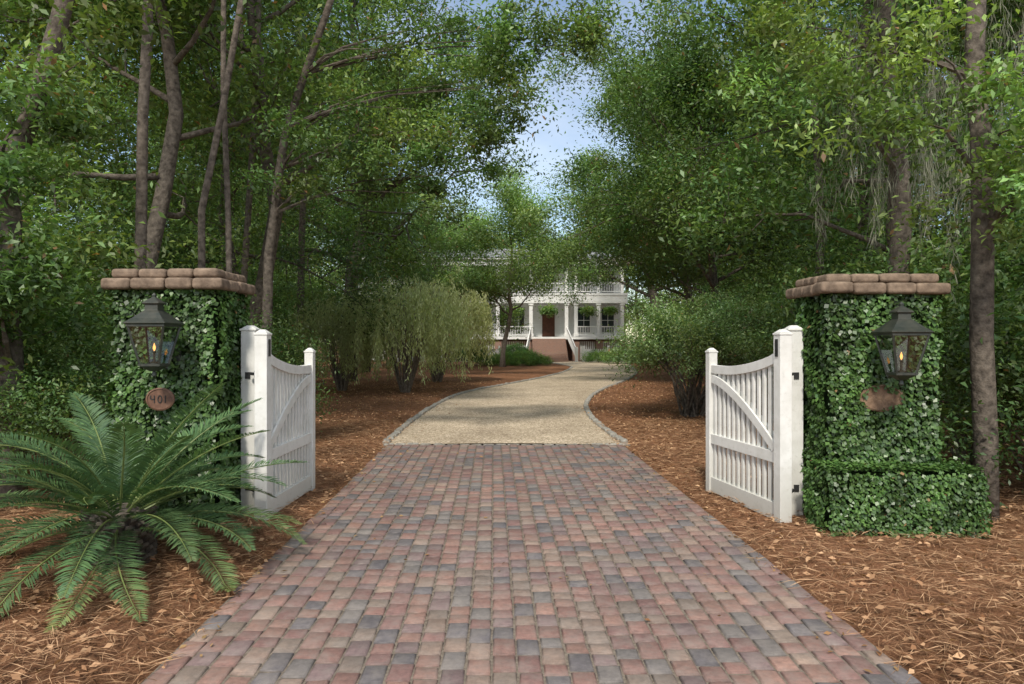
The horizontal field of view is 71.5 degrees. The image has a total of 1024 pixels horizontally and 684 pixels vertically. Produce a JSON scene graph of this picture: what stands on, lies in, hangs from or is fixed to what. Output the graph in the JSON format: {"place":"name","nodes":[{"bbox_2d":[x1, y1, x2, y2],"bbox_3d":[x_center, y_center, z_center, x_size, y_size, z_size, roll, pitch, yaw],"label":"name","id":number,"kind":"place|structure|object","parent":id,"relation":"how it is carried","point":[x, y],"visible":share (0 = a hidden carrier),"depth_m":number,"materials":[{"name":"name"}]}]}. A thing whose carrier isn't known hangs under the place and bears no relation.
{"place":"outdoors","nodes":[
{"label":"outdoors","id":0,"kind":"place"},
{"bbox_2d":[288,346,678,360],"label":"ground","id":1,"kind":"structure","parent":0,"point":[381,360],"depth_m":70.31,"materials":[{"name":"brown soil"}]},
{"bbox_2d":[0,7,137,237],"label":"background tree","id":2,"kind":"object","parent":1,"relation":"on","point":[85,52],"visible":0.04,"depth_m":36.80,"materials":[{"name":"green plant"}]},
{"bbox_2d":[4,44,215,257],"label":"background tree","id":3,"kind":"object","parent":1,"relation":"on","point":[60,211],"visible":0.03,"depth_m":45.12,"materials":[{"name":"green plant"}]},
{"bbox_2d":[60,0,325,287],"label":"hardwood tree","id":4,"kind":"object","parent":1,"relation":"on","point":[234,201],"visible":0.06,"depth_m":31.03,"materials":[{"name":"green plant"}]},
{"bbox_2d":[124,49,353,286],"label":"background tree","id":5,"kind":"object","parent":1,"relation":"on","point":[266,200],"visible":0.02,"depth_m":50.51,"materials":[{"name":"green plant"}]},
{"bbox_2d":[154,59,344,286],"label":"background tree","id":6,"kind":"object","parent":1,"relation":"on","point":[251,224],"visible":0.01,"depth_m":52.66,"materials":[{"name":"green plant"}]},
{"bbox_2d":[357,339,625,360],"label":"brick foundation","id":7,"kind":"object","parent":1,"relation":"on","point":[571,355],"visible":0.16,"depth_m":62.50,"materials":[{"name":"brick"}]},
{"bbox_2d":[358,266,619,336],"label":"walls","id":8,"kind":"structure","parent":7,"relation":"on","point":[559,326],"depth_m":62.50,"materials":[{"name":"white paint"}]},
{"bbox_2d":[364,249,615,257],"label":"roof","id":9,"kind":"structure","parent":8,"relation":"on","point":[592,253],"depth_m":62.62,"materials":[{"name":"stone"}]},
{"bbox_2d":[370,272,613,331],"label":"windows","id":10,"kind":"structure","parent":8,"relation":"attached to","point":[587,323],"depth_m":62.44,"materials":[{"name":"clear glass"}]},
{"bbox_2d":[381,269,615,331],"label":"window trim","id":11,"kind":"structure","parent":8,"relation":"attached to","point":[578,306],"depth_m":62.37,"materials":[{"name":"white paint"}]},
{"bbox_2d":[542,312,554,336],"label":"front door","id":12,"kind":"structure","parent":8,"relation":"attached to","point":[548,326],"depth_m":62.42,"materials":[{"name":"brown wood"}]},
{"bbox_2d":[387,341,618,359],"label":"lattice skirt","id":13,"kind":"object","parent":7,"relation":"attached to","point":[580,347],"visible":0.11,"depth_m":60.44,"materials":[{"name":"white paint"}]},
{"bbox_2d":[472,293,627,338],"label":"porch floor","id":14,"kind":"structure","parent":7,"relation":"on","point":[566,337],"depth_m":59.90,"materials":[{"name":"white paint"}]},
{"bbox_2d":[362,258,626,335],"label":"columns and entablature","id":15,"kind":"structure","parent":14,"relation":"on","point":[598,300],"depth_m":59.95,"materials":[{"name":"white paint"}]},
{"bbox_2d":[362,283,619,334],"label":"porch railing","id":16,"kind":"object","parent":15,"relation":"attached to","point":[578,326],"visible":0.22,"depth_m":60.13,"materials":[{"name":"white paint"}]},
{"bbox_2d":[538,302,562,317],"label":"hanging fern","id":17,"kind":"object","parent":15,"relation":"hanging from","point":[545,310],"visible":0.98,"depth_m":59.59,"materials":[{"name":"green plant"}]},
{"bbox_2d":[578,306,598,318],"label":"hanging fern","id":18,"kind":"object","parent":15,"relation":"hanging from","point":[585,311],"visible":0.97,"depth_m":59.58,"materials":[{"name":"green plant"}]},
{"bbox_2d":[382,362,637,446],"bbox_3d":[3.068,1.596,34.113,6.649,0.128,47.130,0,0,7],"label":"cobble edging","id":19,"kind":"object","parent":1,"relation":"on","point":[396,433],"visible":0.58,"depth_m":13.91,"materials":[{"name":"stone"}]},
{"bbox_2d":[0,361,1023,683],"bbox_3d":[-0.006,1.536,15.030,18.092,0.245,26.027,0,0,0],"label":"pine straw litter","id":20,"kind":"object","parent":1,"relation":"on","point":[16,676],"visible":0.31,"depth_m":4.78,"materials":[{"name":"wood"}]},
{"bbox_2d":[0,314,117,491],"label":"understory shrub","id":21,"kind":"object","parent":20,"relation":"on","point":[90,386],"visible":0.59,"depth_m":6.97,"materials":[{"name":"green plant"}]},
{"bbox_2d":[2,158,169,432],"bbox_3d":[-6.641,-0.425,8.105,5.259,4.185,5.880,0,0,-36],"label":"understory shrub","id":22,"kind":"object","parent":20,"relation":"on","point":[73,322],"visible":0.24,"depth_m":7.83,"materials":[{"name":"green plant"}]},
{"bbox_2d":[23,225,163,440],"bbox_3d":[-7.434,-0.074,11.096,5.002,3.491,4.806,0,0,-26],"label":"understory shrub","id":23,"kind":"object","parent":20,"relation":"on","point":[92,301],"visible":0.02,"depth_m":10.87,"materials":[{"name":"green plant"}]},
{"bbox_2d":[0,0,195,502],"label":"leaning tree","id":24,"kind":"object","parent":20,"relation":"on","point":[17,285],"visible":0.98,"depth_m":6.65,"materials":[{"name":"green plant"}]},
{"bbox_2d":[0,1,228,391],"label":"hardwood tree","id":25,"kind":"object","parent":20,"relation":"on","point":[120,104],"visible":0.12,"depth_m":18.43,"materials":[{"name":"green plant"}]},
{"bbox_2d":[134,0,152,269],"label":"slender tree","id":26,"kind":"object","parent":20,"relation":"on","point":[141,210],"visible":0.44,"depth_m":7.56,"materials":[{"name":"brown plant"}]},
{"bbox_2d":[0,0,296,228],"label":"hardwood tree","id":27,"kind":"object","parent":20,"relation":"on","point":[24,30],"visible":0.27,"depth_m":12.80,"materials":[{"name":"green plant"}]},
{"bbox_2d":[61,189,240,275],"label":"understory shrub","id":28,"kind":"object","parent":20,"relation":"on","point":[162,240],"visible":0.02,"depth_m":25.90,"materials":[{"name":"green plant"}]},
{"bbox_2d":[0,382,306,633],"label":"sago palm","id":29,"kind":"object","parent":20,"relation":"on","point":[118,531],"visible":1,"depth_m":4.76,"materials":[{"name":"green plant"}]},
{"bbox_2d":[21,179,294,385],"bbox_3d":[-8.360,-0.958,14.473,7.427,5.287,6.642,0,0,-4],"label":"understory shrub","id":30,"kind":"object","parent":20,"relation":"on","point":[127,231],"visible":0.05,"depth_m":14.42,"materials":[{"name":"green plant"}]},
{"bbox_2d":[118,289,240,524],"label":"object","id":31,"kind":"object","parent":20,"relation":"on","point":[215,356],"visible":0.14,"depth_m":6.00,"materials":[{"name":"green plant"}]},
{"bbox_2d":[123,293,183,376],"bbox_3d":[-2.830,-0.055,5.729,0.326,0.670,0.523,0,0,0],"label":"gas lantern","id":32,"kind":"object","parent":31,"relation":"attached to","point":[153,314],"visible":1,"depth_m":5.58,"materials":[{"name":"black metal"}]},
{"bbox_2d":[146,388,174,410],"bbox_3d":[-2.895,0.470,5.855,0.236,0.189,0.020,0,0,0],"label":"house number plaque","id":33,"kind":"object","parent":31,"relation":"attached to","point":[163,393],"visible":1,"depth_m":5.85,"materials":[{"name":"stone"}]},
{"bbox_2d":[101,268,255,294],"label":"cap courses","id":34,"kind":"object","parent":31,"relation":"on","point":[180,278],"visible":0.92,"depth_m":5.95,"materials":[{"name":"brick"}]},
{"bbox_2d":[106,288,253,526],"bbox_3d":[-2.915,0.566,6.294,1.061,2.160,0.854,0,0,0],"label":"ivy","id":35,"kind":"object","parent":31,"relation":"attached to","point":[225,330],"visible":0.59,"depth_m":5.96,"materials":[{"name":"green plant"}]},
{"bbox_2d":[0,0,416,296],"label":"hardwood tree","id":36,"kind":"object","parent":20,"relation":"on","point":[163,186],"visible":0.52,"depth_m":11.29,"materials":[{"name":"green plant"}]},
{"bbox_2d":[129,212,308,338],"bbox_3d":[-10.650,-1.172,23.038,8.046,5.727,7.196,0,0,0],"label":"understory shrub","id":37,"kind":"object","parent":20,"relation":"on","point":[253,280],"visible":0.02,"depth_m":23.96,"materials":[{"name":"green plant"}]},
{"bbox_2d":[198,0,243,267],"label":"slender tree","id":38,"kind":"object","parent":20,"relation":"on","point":[213,153],"visible":0.54,"depth_m":8.69,"materials":[{"name":"brown plant"}]},
{"bbox_2d":[220,0,231,272],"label":"slender tree","id":39,"kind":"object","parent":20,"relation":"on","point":[228,226],"visible":0.38,"depth_m":8.98,"materials":[{"name":"brown plant"}]},
{"bbox_2d":[239,325,259,512],"bbox_3d":[-2.370,0.725,6.450,0.150,1.750,0.150,0,0,0],"label":"gate post","id":40,"kind":"object","parent":20,"relation":"on","point":[247,381],"visible":0.7,"depth_m":6.38,"materials":[{"name":"white paint"}]},
{"bbox_2d":[241,0,261,323],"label":"slender tree","id":41,"kind":"object","parent":20,"relation":"on","point":[247,221],"visible":0.31,"depth_m":13.46,"materials":[{"name":"brown plant"}]},
{"bbox_2d":[40,0,465,343],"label":"hardwood tree","id":42,"kind":"object","parent":20,"relation":"on","point":[351,298],"visible":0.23,"depth_m":19.52,"materials":[{"name":"green plant"}]},
{"bbox_2d":[248,329,315,519],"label":"picket gate","id":43,"kind":"structure","parent":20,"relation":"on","point":[284,409],"depth_m":6.65,"materials":[{"name":"white paint"}]},
{"bbox_2d":[251,267,327,349],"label":"understory shrub","id":44,"kind":"object","parent":20,"relation":"on","point":[279,301],"visible":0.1,"depth_m":29.67,"materials":[{"name":"green plant"}]},
{"bbox_2d":[71,0,509,326],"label":"hardwood tree","id":45,"kind":"object","parent":20,"relation":"on","point":[257,299],"visible":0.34,"depth_m":14.07,"materials":[{"name":"green plant"}]},
{"bbox_2d":[249,240,344,351],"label":"understory shrub","id":46,"kind":"object","parent":20,"relation":"on","point":[317,281],"visible":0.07,"depth_m":37.17,"materials":[{"name":"green plant"}]},
{"bbox_2d":[247,292,352,437],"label":"understory shrub","id":47,"kind":"object","parent":20,"relation":"on","point":[285,356],"visible":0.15,"depth_m":10.80,"materials":[{"name":"green plant"}]},
{"bbox_2d":[296,38,311,361],"bbox_3d":[-6.428,-3.849,22.013,0.614,11.109,0.239,0,0,0],"label":"slender tree","id":48,"kind":"object","parent":20,"relation":"on","point":[302,221],"visible":0.22,"depth_m":21.92,"materials":[{"name":"brown plant"}]},
{"bbox_2d":[289,283,401,390],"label":"weeping shrub","id":49,"kind":"object","parent":20,"relation":"on","point":[322,330],"visible":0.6,"depth_m":21.65,"materials":[{"name":"green plant"}]},
{"bbox_2d":[285,127,438,311],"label":"hardwood tree","id":50,"kind":"object","parent":20,"relation":"on","point":[427,216],"visible":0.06,"depth_m":44.35,"materials":[{"name":"green plant"}]},
{"bbox_2d":[154,0,579,381],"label":"oak tree","id":51,"kind":"object","parent":20,"relation":"on","point":[381,214],"visible":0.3,"depth_m":25.88,"materials":[{"name":"green plant"}]},
{"bbox_2d":[289,2,470,371],"bbox_3d":[-7.673,-8.296,36.552,9.521,20.043,9.011,0,0,44],"label":"hardwood tree","id":52,"kind":"object","parent":20,"relation":"on","point":[344,208],"visible":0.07,"depth_m":35.80,"materials":[{"name":"green plant"}]},
{"bbox_2d":[334,262,478,392],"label":"weeping shrub","id":53,"kind":"object","parent":20,"relation":"on","point":[423,314],"visible":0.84,"depth_m":21.21,"materials":[{"name":"green plant"}]},
{"bbox_2d":[233,0,628,337],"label":"overhanging tree","id":54,"kind":"object","parent":20,"relation":"on","point":[499,52],"visible":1,"depth_m":10.66,"materials":[{"name":"green plant"}]},
{"bbox_2d":[373,274,497,381],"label":"weeping shrub","id":55,"kind":"object","parent":20,"relation":"on","point":[480,321],"visible":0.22,"depth_m":27.18,"materials":[{"name":"green plant"}]},
{"bbox_2d":[370,181,510,304],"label":"crape myrtle tree","id":56,"kind":"object","parent":20,"relation":"on","point":[424,277],"visible":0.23,"depth_m":46.58,"materials":[{"name":"green plant"}]},
{"bbox_2d":[447,342,499,365],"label":"boxwood shrub","id":57,"kind":"object","parent":20,"relation":"on","point":[474,354],"visible":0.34,"depth_m":46.20,"materials":[{"name":"green plant"}]},
{"bbox_2d":[473,352,508,366],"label":"azalea shrub","id":58,"kind":"object","parent":20,"relation":"on","point":[495,362],"visible":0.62,"depth_m":45.13,"materials":[{"name":"green plant"}]},
{"bbox_2d":[417,154,591,366],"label":"crape myrtle tree","id":59,"kind":"object","parent":20,"relation":"on","point":[482,280],"visible":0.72,"depth_m":42.38,"materials":[{"name":"green plant"}]},
{"bbox_2d":[497,341,532,353],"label":"boxwood shrub","id":60,"kind":"object","parent":20,"relation":"on","point":[514,347],"visible":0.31,"depth_m":53.73,"materials":[{"name":"green plant"}]},
{"bbox_2d":[506,354,537,365],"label":"azalea shrub","id":61,"kind":"object","parent":20,"relation":"on","point":[517,359],"visible":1,"depth_m":45.74,"materials":[{"name":"green plant"}]},
{"bbox_2d":[528,353,555,365],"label":"azalea shrub","id":62,"kind":"object","parent":20,"relation":"on","point":[543,360],"visible":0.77,"depth_m":46.69,"materials":[{"name":"green plant"}]},
{"bbox_2d":[578,348,610,362],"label":"azalea shrub","id":63,"kind":"object","parent":20,"relation":"on","point":[592,356],"visible":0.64,"depth_m":54.24,"materials":[{"name":"green plant"}]},
{"bbox_2d":[596,346,639,363],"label":"azalea shrub","id":64,"kind":"object","parent":20,"relation":"on","point":[606,358],"visible":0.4,"depth_m":51.42,"materials":[{"name":"green plant"}]},
{"bbox_2d":[527,47,769,364],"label":"oak tree","id":65,"kind":"object","parent":20,"relation":"on","point":[596,273],"visible":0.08,"depth_m":48.98,"materials":[{"name":"green plant"}]},
{"bbox_2d":[487,0,828,374],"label":"magnolia tree","id":66,"kind":"object","parent":20,"relation":"on","point":[631,140],"visible":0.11,"depth_m":33.03,"materials":[{"name":"green plant"}]},
{"bbox_2d":[490,0,874,378],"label":"magnolia tree","id":67,"kind":"object","parent":20,"relation":"on","point":[650,228],"visible":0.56,"depth_m":23.99,"materials":[{"name":"green plant"}]},
{"bbox_2d":[593,289,794,416],"bbox_3d":[3.929,0.283,14.989,4.695,2.774,4.555,0,0,0],"label":"multi stem shrub","id":68,"kind":"object","parent":20,"relation":"on","point":[691,339],"visible":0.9,"depth_m":14.32,"materials":[{"name":"green plant"}]},
{"bbox_2d":[648,283,795,404],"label":"multi stem shrub","id":69,"kind":"object","parent":20,"relation":"on","point":[706,294],"visible":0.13,"depth_m":17.02,"materials":[{"name":"green plant"}]},
{"bbox_2d":[672,262,774,310],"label":"understory shrub","id":70,"kind":"object","parent":20,"relation":"on","point":[726,284],"visible":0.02,"depth_m":36.98,"materials":[{"name":"green plant"}]},
{"bbox_2d":[683,73,875,298],"bbox_3d":[13.172,-6.276,35.830,11.901,15.994,10.981,0,0,41],"label":"hardwood tree","id":71,"kind":"object","parent":20,"relation":"on","point":[724,273],"visible":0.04,"depth_m":34.95,"materials":[{"name":"green plant"}]},
{"bbox_2d":[716,245,846,354],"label":"understory shrub","id":72,"kind":"object","parent":20,"relation":"on","point":[765,283],"visible":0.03,"depth_m":20.14,"materials":[{"name":"green plant"}]},
{"bbox_2d":[784,325,802,515],"bbox_3d":[2.530,0.725,6.400,0.150,1.750,0.150,0,0,0],"label":"gate post","id":73,"kind":"object","parent":20,"relation":"on","point":[797,414],"visible":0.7,"depth_m":6.33,"materials":[{"name":"white paint"}]},
{"bbox_2d":[705,329,793,522],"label":"picket gate","id":74,"kind":"structure","parent":73,"relation":"attached to","point":[777,452],"depth_m":6.56,"materials":[{"name":"white paint"}]},
{"bbox_2d":[718,201,876,307],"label":"understory shrub","id":75,"kind":"object","parent":20,"relation":"on","point":[776,259],"visible":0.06,"depth_m":24.42,"materials":[{"name":"green plant"}]},
{"bbox_2d":[582,0,1023,286],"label":"hardwood tree","id":76,"kind":"object","parent":20,"relation":"on","point":[767,212],"visible":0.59,"depth_m":11.24,"materials":[{"name":"green plant"}]},
{"bbox_2d":[800,0,1023,302],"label":"spanish moss","id":77,"kind":"object","parent":76,"relation":"attached to","point":[928,177],"visible":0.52,"depth_m":8.78,"materials":[{"name":"grey plant"}]},
{"bbox_2d":[808,0,824,274],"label":"slender tree","id":78,"kind":"object","parent":20,"relation":"on","point":[823,204],"visible":0.12,"depth_m":13.95,"materials":[{"name":"brown plant"}]},
{"bbox_2d":[627,0,1023,289],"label":"hardwood tree","id":79,"kind":"object","parent":20,"relation":"on","point":[860,223],"visible":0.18,"depth_m":15.77,"materials":[{"name":"green plant"}]},
{"bbox_2d":[708,0,953,273],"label":"hardwood tree","id":80,"kind":"object","parent":20,"relation":"on","point":[904,234],"visible":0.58,"depth_m":8.57,"materials":[{"name":"green plant"}]},
{"bbox_2d":[704,0,1023,251],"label":"hardwood tree","id":81,"kind":"object","parent":20,"relation":"on","point":[845,2],"visible":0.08,"depth_m":18.74,"materials":[{"name":"green plant"}]},
{"bbox_2d":[705,0,1023,520],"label":"slender tree","id":82,"kind":"object","parent":20,"relation":"on","point":[984,163],"visible":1,"depth_m":6.18,"materials":[{"name":"green plant"}]},
{"bbox_2d":[726,125,1022,418],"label":"understory shrub","id":83,"kind":"object","parent":20,"relation":"on","point":[847,237],"visible":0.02,"depth_m":14.47,"materials":[{"name":"green plant"}]},
{"bbox_2d":[739,214,1019,389],"bbox_3d":[6.595,-0.242,11.888,5.502,3.840,5.286,0,0,-4],"label":"understory shrub","id":84,"kind":"object","parent":20,"relation":"on","point":[791,311],"visible":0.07,"depth_m":12.28,"materials":[{"name":"green plant"}]},
{"bbox_2d":[761,194,1023,464],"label":"understory shrub","id":85,"kind":"object","parent":20,"relation":"on","point":[1004,258],"visible":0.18,"depth_m":8.23,"materials":[{"name":"green plant"}]},
{"bbox_2d":[812,469,979,536],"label":"low hedge","id":86,"kind":"object","parent":20,"relation":"on","point":[883,512],"visible":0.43,"depth_m":5.69,"materials":[{"name":"green plant"}]},
{"bbox_2d":[772,1,1022,237],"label":"hardwood tree","id":87,"kind":"object","parent":20,"relation":"on","point":[868,129],"visible":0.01,"depth_m":25.05,"materials":[{"name":"green plant"}]},
{"bbox_2d":[837,0,1023,220],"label":"hardwood tree","id":88,"kind":"object","parent":20,"relation":"on","point":[987,26],"visible":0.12,"depth_m":12.64,"materials":[{"name":"green plant"}]},
{"bbox_2d":[880,48,1023,508],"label":"understory shrub","id":89,"kind":"object","parent":20,"relation":"on","point":[1012,293],"visible":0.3,"depth_m":7.43,"materials":[{"name":"green plant"}]},
{"bbox_2d":[933,270,1023,491],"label":"understory shrub","id":90,"kind":"object","parent":20,"relation":"on","point":[964,420],"visible":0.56,"depth_m":6.74,"materials":[{"name":"green plant"}]},
{"bbox_2d":[483,219,553,248],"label":"background tree","id":91,"kind":"object","parent":1,"relation":"on","point":[505,247],"visible":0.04,"depth_m":81.44,"materials":[{"name":"green plant"}]},
{"bbox_2d":[532,339,568,361],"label":"brick steps","id":92,"kind":"structure","parent":1,"relation":"on","point":[556,349],"depth_m":58.47,"materials":[{"name":"brick"}]},
{"bbox_2d":[526,327,577,361],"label":"stair railing","id":93,"kind":"object","parent":92,"relation":"on","point":[574,348],"visible":0.78,"depth_m":57.97,"materials":[{"name":"white paint"}]},
{"bbox_2d":[569,184,681,339],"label":"background tree","id":94,"kind":"object","parent":1,"relation":"on","point":[626,288],"visible":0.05,"depth_m":91.98,"materials":[{"name":"green plant"}]},
{"bbox_2d":[599,247,667,348],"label":"background tree","id":95,"kind":"object","parent":1,"relation":"on","point":[630,303],"visible":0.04,"depth_m":94.06,"materials":[{"name":"green plant"}]},
{"bbox_2d":[626,254,729,314],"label":"background tree","id":96,"kind":"object","parent":1,"relation":"on","point":[642,305],"visible":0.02,"depth_m":87.81,"materials":[{"name":"green plant"}]},
{"bbox_2d":[657,71,834,308],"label":"background tree","id":97,"kind":"object","parent":1,"relation":"on","point":[666,296],"depth_m":50.50,"materials":[{"name":"green plant"}]},
{"bbox_2d":[721,51,987,279],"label":"background tree","id":98,"kind":"object","parent":1,"relation":"on","point":[846,207],"depth_m":45.03,"materials":[{"name":"green plant"}]},
{"bbox_2d":[800,293,932,484],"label":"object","id":99,"kind":"object","parent":1,"relation":"on","point":[826,400],"visible":0.07,"depth_m":6.00,"materials":[{"name":"green plant"}]},
{"bbox_2d":[786,273,950,298],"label":"cap courses","id":100,"kind":"object","parent":99,"relation":"on","point":[889,283],"visible":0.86,"depth_m":5.95,"materials":[{"name":"brick"}]},
{"bbox_2d":[791,293,993,538],"bbox_3d":[3.141,0.588,6.143,1.428,2.108,1.155,0,0,0],"label":"ivy","id":101,"kind":"object","parent":99,"relation":"attached to","point":[940,507],"visible":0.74,"depth_m":5.94,"materials":[{"name":"green plant"}]},
{"bbox_2d":[859,384,904,411],"bbox_3d":[3.100,0.470,5.962,0.380,0.228,0.020,0,0,0],"label":"oval plaque","id":102,"kind":"object","parent":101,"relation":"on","point":[879,399],"visible":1,"depth_m":5.96,"materials":[{"name":"stone"}]},
{"bbox_2d":[871,302,933,385],"bbox_3d":[3.080,0.015,5.729,0.326,0.670,0.523,0,0,0],"label":"gas lantern","id":103,"kind":"object","parent":99,"relation":"attached to","point":[901,322],"visible":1,"depth_m":5.57,"materials":[{"name":"black metal"}]},
{"bbox_2d":[0,0,1023,343],"label":"sky","id":104,"kind":"structure","parent":0,"point":[544,141],"materials":[{"name":"blue"}]},
{"bbox_2d":[391,361,634,444],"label":"gravel driveway","id":105,"kind":"structure","parent":0,"point":[523,412],"depth_m":15.49,"materials":[{"name":"beige gravel"}]},
{"bbox_2d":[141,444,921,683],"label":"brick driveway","id":106,"kind":"structure","parent":0,"point":[339,602],"depth_m":4.47,"materials":[{"name":"brick"}]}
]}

